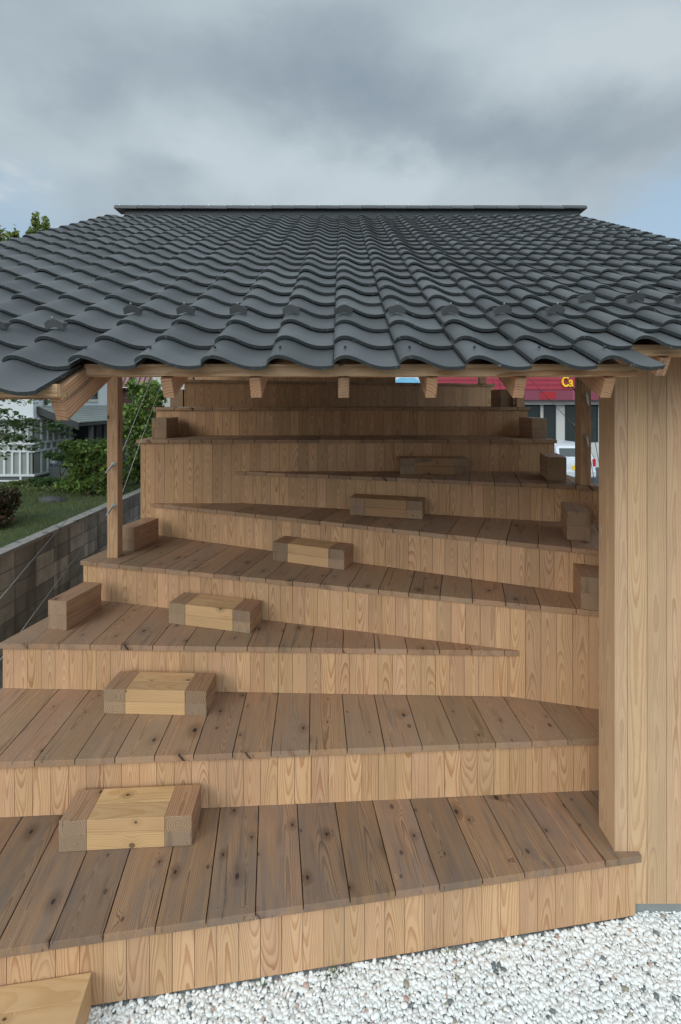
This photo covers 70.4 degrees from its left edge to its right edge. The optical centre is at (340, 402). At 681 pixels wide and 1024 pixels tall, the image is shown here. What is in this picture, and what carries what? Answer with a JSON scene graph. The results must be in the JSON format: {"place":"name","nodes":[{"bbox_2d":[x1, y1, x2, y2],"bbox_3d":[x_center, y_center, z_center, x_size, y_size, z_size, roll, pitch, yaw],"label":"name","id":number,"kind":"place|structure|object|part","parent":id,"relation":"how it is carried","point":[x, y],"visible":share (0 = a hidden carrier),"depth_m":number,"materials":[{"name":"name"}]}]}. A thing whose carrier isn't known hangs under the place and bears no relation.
{"place":"outdoors","nodes":[
{"label":"outdoors","id":0,"kind":"place"},
{"bbox_2d":[0,451,140,547],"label":"garden ground","id":1,"kind":"structure","parent":0,"point":[27,521],"depth_m":7.87,"materials":[{"name":"plant"}]},
{"bbox_2d":[0,484,22,528],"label":"red shrub","id":2,"kind":"object","parent":1,"relation":"on","point":[8,505],"visible":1,"depth_m":7.00,"materials":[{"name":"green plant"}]},
{"bbox_2d":[0,224,33,240],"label":"tall tree","id":3,"kind":"object","parent":1,"relation":"on","point":[13,234],"visible":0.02,"depth_m":16.76,"materials":[{"name":"green plant"}]},
{"bbox_2d":[0,479,60,492],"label":"weed clump","id":4,"kind":"object","parent":1,"relation":"on","point":[18,483],"visible":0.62,"depth_m":9.78,"materials":[{"name":"green plant"}]},
{"bbox_2d":[25,211,50,233],"bbox_3d":[-10.936,-2.519,17.596,1.173,8.756,1.263,0,0,0],"label":"tall tree","id":5,"kind":"object","parent":1,"relation":"on","point":[44,225],"visible":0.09,"depth_m":17.37,"materials":[{"name":"green plant"}]},
{"bbox_2d":[0,399,76,459],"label":"maple tree","id":6,"kind":"object","parent":1,"relation":"on","point":[18,423],"visible":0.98,"depth_m":8.27,"materials":[{"name":"green plant"}]},
{"bbox_2d":[26,477,64,486],"bbox_3d":[-5.946,1.669,10.039,1.341,0.298,0.584,0,0,0],"label":"shrub","id":7,"kind":"object","parent":1,"relation":"on","point":[41,481],"visible":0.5,"depth_m":9.96,"materials":[{"name":"green plant"}]},
{"bbox_2d":[38,495,65,502],"bbox_3d":[-5.196,1.776,8.695,0.470,0.184,0.417,0,0,-24],"label":"rock","id":8,"kind":"object","parent":1,"relation":"on","point":[47,498],"visible":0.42,"depth_m":8.61,"materials":[{"name":"grey stone"}]},
{"bbox_2d":[42,450,71,478],"bbox_3d":[-6.134,1.418,10.590,0.832,0.745,0.537,0,0,0],"label":"clipped pine","id":9,"kind":"object","parent":1,"relation":"on","point":[56,456],"visible":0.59,"depth_m":10.51,"materials":[{"name":"green plant"}]},
{"bbox_2d":[0,383,126,482],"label":"white house","id":10,"kind":"structure","parent":1,"relation":"on","point":[88,419],"depth_m":10.77,"materials":[{"name":"paint"}]},
{"bbox_2d":[87,391,98,401],"bbox_3d":[-6.726,-0.481,12.985,0.045,0.920,0.870,0,0,0],"label":"window","id":11,"kind":"structure","parent":10,"relation":"in","point":[95,398],"depth_m":13.20,"materials":[{"name":"beige"}]},
{"bbox_2d":[49,463,83,478],"bbox_3d":[-6.525,1.663,11.450,0.850,0.351,0.700,0,0,0],"label":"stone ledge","id":12,"kind":"object","parent":1,"relation":"on","point":[54,471],"visible":0.04,"depth_m":11.10,"materials":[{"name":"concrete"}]},
{"bbox_2d":[53,439,128,494],"bbox_3d":[-4.902,1.277,9.410,1.353,1.162,0.904,0,0,0],"label":"broadleaf shrub","id":13,"kind":"object","parent":1,"relation":"on","point":[86,477],"visible":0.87,"depth_m":9.28,"materials":[{"name":"green plant"}]},
{"bbox_2d":[128,377,133,455],"bbox_3d":[-6.279,0.259,14.499,0.271,3.200,0.244,0,0,0],"label":"ivy trunk","id":14,"kind":"object","parent":1,"relation":"on","point":[131,402],"visible":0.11,"depth_m":14.45,"materials":[{"name":"green plant"}]},
{"bbox_2d":[123,377,152,446],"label":"rose roof house","id":15,"kind":"structure","parent":1,"relation":"on","point":[140,379],"depth_m":18.90,"materials":[{"name":"metal"}]},
{"bbox_2d":[123,378,167,484],"bbox_3d":[-4.305,0.650,10.744,1.308,2.423,0.997,0,0,0],"label":"tall shrub","id":16,"kind":"object","parent":1,"relation":"on","point":[130,414],"visible":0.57,"depth_m":10.58,"materials":[{"name":"green plant"}]},
{"bbox_2d":[153,377,183,410],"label":"cream house","id":17,"kind":"structure","parent":1,"relation":"on","point":[158,379],"depth_m":17.80,"materials":[{"name":"beige paint"}]},
{"bbox_2d":[69,437,106,459],"bbox_3d":[-5.591,1.286,11.032,1.159,1.014,0.792,0,0,-16],"label":"clipped shrub","id":18,"kind":"object","parent":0,"point":[91,441],"visible":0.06,"depth_m":11.01,"materials":[{"name":"green plant"}]},
{"bbox_2d":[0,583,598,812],"bbox_3d":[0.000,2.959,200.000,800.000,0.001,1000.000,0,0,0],"label":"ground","id":19,"kind":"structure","parent":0,"point":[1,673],"depth_m":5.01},
{"bbox_2d":[0,488,140,655],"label":"block wall","id":20,"kind":"structure","parent":19,"relation":"on","point":[23,597],"depth_m":6.53,"materials":[{"name":"concrete"}]},
{"bbox_2d":[0,205,680,1005],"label":"wooden pavilion","id":21,"kind":"structure","parent":19,"relation":"on","point":[528,725],"depth_m":3.06,"materials":[{"name":"brown wood"}]},
{"bbox_2d":[48,582,100,629],"bbox_3d":[-2.215,1.693,4.040,0.168,0.228,0.410,0,0,11],"label":"narrow seat block","id":22,"kind":"object","parent":21,"relation":"on","point":[71,607],"depth_m":3.93,"materials":[{"name":"brown wood"}]},
{"bbox_2d":[59,784,200,851],"bbox_3d":[-1.214,2.422,2.822,0.730,0.169,0.225,0,0,-3],"label":"wide seat block","id":23,"kind":"object","parent":21,"relation":"on","point":[123,818],"depth_m":2.73,"materials":[{"name":"beige wood"}]},
{"bbox_2d":[123,517,158,550],"bbox_3d":[-2.062,1.343,4.951,0.168,0.228,0.410,0,0,13],"label":"narrow seat block","id":24,"kind":"object","parent":21,"relation":"on","point":[140,533],"depth_m":4.86,"materials":[{"name":"brown wood"}]},
{"bbox_2d":[104,671,215,715],"bbox_3d":[-1.278,2.072,3.445,0.721,0.169,0.225,0,0,2],"label":"wide seat block","id":25,"kind":"object","parent":21,"relation":"on","point":[159,693],"depth_m":3.34,"materials":[{"name":"beige wood"}]},
{"bbox_2d":[152,417,177,437],"bbox_3d":[-2.076,0.293,5.725,0.168,0.228,0.410,0,0,0],"label":"narrow seat block","id":26,"kind":"object","parent":21,"relation":"on","point":[164,427],"depth_m":5.52,"materials":[{"name":"brown wood"}]},
{"bbox_2d":[170,389,183,406],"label":"narrow seat block","id":27,"kind":"structure","parent":21,"relation":"on","point":[177,400],"depth_m":6.30,"materials":[{"name":"brown wood"}]},
{"bbox_2d":[169,592,260,632],"bbox_3d":[-1.030,1.722,3.972,0.719,0.169,0.225,0,0,14],"label":"wide seat block","id":28,"kind":"object","parent":21,"relation":"on","point":[219,612],"depth_m":3.89,"materials":[{"name":"beige wood"}]},
{"bbox_2d":[273,536,352,569],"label":"wide seat block","id":29,"kind":"structure","parent":21,"relation":"on","point":[324,553],"depth_m":4.35,"materials":[{"name":"beige wood"}]},
{"bbox_2d":[350,493,424,518],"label":"wide seat block","id":30,"kind":"structure","parent":21,"relation":"on","point":[410,507],"depth_m":4.68,"materials":[{"name":"brown wood"}]},
{"bbox_2d":[399,456,468,474],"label":"wide seat block","id":31,"kind":"structure","parent":21,"relation":"on","point":[445,465],"depth_m":5.07,"materials":[{"name":"brown wood"}]},
{"bbox_2d":[491,389,513,406],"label":"narrow seat block","id":32,"kind":"structure","parent":21,"relation":"on","point":[502,398],"depth_m":6.28,"materials":[{"name":"brown wood"}]},
{"bbox_2d":[519,417,546,437],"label":"narrow seat block","id":33,"kind":"structure","parent":21,"relation":"on","point":[532,427],"depth_m":5.50,"materials":[{"name":"brown wood"}]},
{"bbox_2d":[540,453,565,480],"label":"narrow seat block","id":34,"kind":"structure","parent":21,"relation":"on","point":[552,466],"depth_m":4.67,"materials":[{"name":"brown wood"}]},
{"bbox_2d":[561,501,589,540],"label":"narrow seat block","id":35,"kind":"structure","parent":21,"relation":"on","point":[575,520],"depth_m":3.89,"materials":[{"name":"brown wood"}]},
{"bbox_2d":[573,563,598,610],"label":"narrow seat block","id":36,"kind":"structure","parent":21,"relation":"on","point":[586,585],"depth_m":3.40,"materials":[{"name":"brown wood"}]},
{"bbox_2d":[0,0,680,387],"label":"sky","id":37,"kind":"structure","parent":0,"point":[104,104],"materials":[{"name":"grey"}]},
{"bbox_2d":[22,813,680,1023],"bbox_3d":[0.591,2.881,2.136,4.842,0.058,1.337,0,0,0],"label":"gravel","id":38,"kind":"structure","parent":0,"point":[658,999],"depth_m":2.36,"materials":[{"name":"white gravel"}]},
{"bbox_2d":[0,972,90,1023],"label":"wide seat block","id":39,"kind":"structure","parent":38,"relation":"on","point":[63,1000],"depth_m":2.18,"materials":[{"name":"beige wood"}]},
{"bbox_2d":[252,938,522,990],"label":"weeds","id":40,"kind":"object","parent":38,"relation":"on","point":[332,971],"visible":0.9,"depth_m":2.43,"materials":[{"name":"green plant"}]},
{"bbox_2d":[554,467,598,525],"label":"road","id":41,"kind":"structure","parent":0,"point":[596,479],"depth_m":18.75,"materials":[{"name":"grey asphalt"}]},
{"bbox_2d":[395,378,419,382],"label":"blue roof house","id":42,"kind":"structure","parent":41,"relation":"on","point":[407,380],"depth_m":30.17,"materials":[{"name":"metal"}]},
{"bbox_2d":[438,377,598,466],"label":"roadside store","id":43,"kind":"structure","parent":41,"relation":"on","point":[559,392],"depth_m":21.70,"materials":[{"name":"red metal"}]},
{"bbox_2d":[525,405,539,417],"bbox_3d":[7.965,0.951,21.984,2.267,1.700,0.029,0,0,0],"label":"window","id":44,"kind":"structure","parent":43,"relation":"in","point":[534,411],"depth_m":21.98,"materials":[{"name":"grey glass"}]},
{"bbox_2d":[543,405,555,439],"bbox_3d":[9.533,0.951,21.984,0.559,1.700,0.029,0,0,0],"label":"window","id":45,"kind":"structure","parent":43,"relation":"in","point":[549,411],"depth_m":21.98,"materials":[{"name":"grey glass"}]},
{"bbox_2d":[565,405,597,441],"bbox_3d":[10.984,0.951,21.984,1.506,1.700,0.029,0,0,0],"label":"window","id":46,"kind":"structure","parent":43,"relation":"in","point":[569,409],"depth_m":21.98,"materials":[{"name":"grey glass"}]},
{"bbox_2d":[554,440,595,477],"bbox_3d":[8.607,2.232,19.270,1.480,1.447,3.460,0,0,0],"label":"parked car","id":47,"kind":"object","parent":41,"relation":"on","point":[565,448],"visible":0.33,"depth_m":17.71,"materials":[{"name":"white paint"}]},
{"bbox_3d":[8.607,1.834,17.761,1.158,0.290,0.185,0,0,0],"label":"rear window","id":48,"kind":"part","parent":47,"relation":"part of","materials":[{"name":"grey glass"}]}
]}

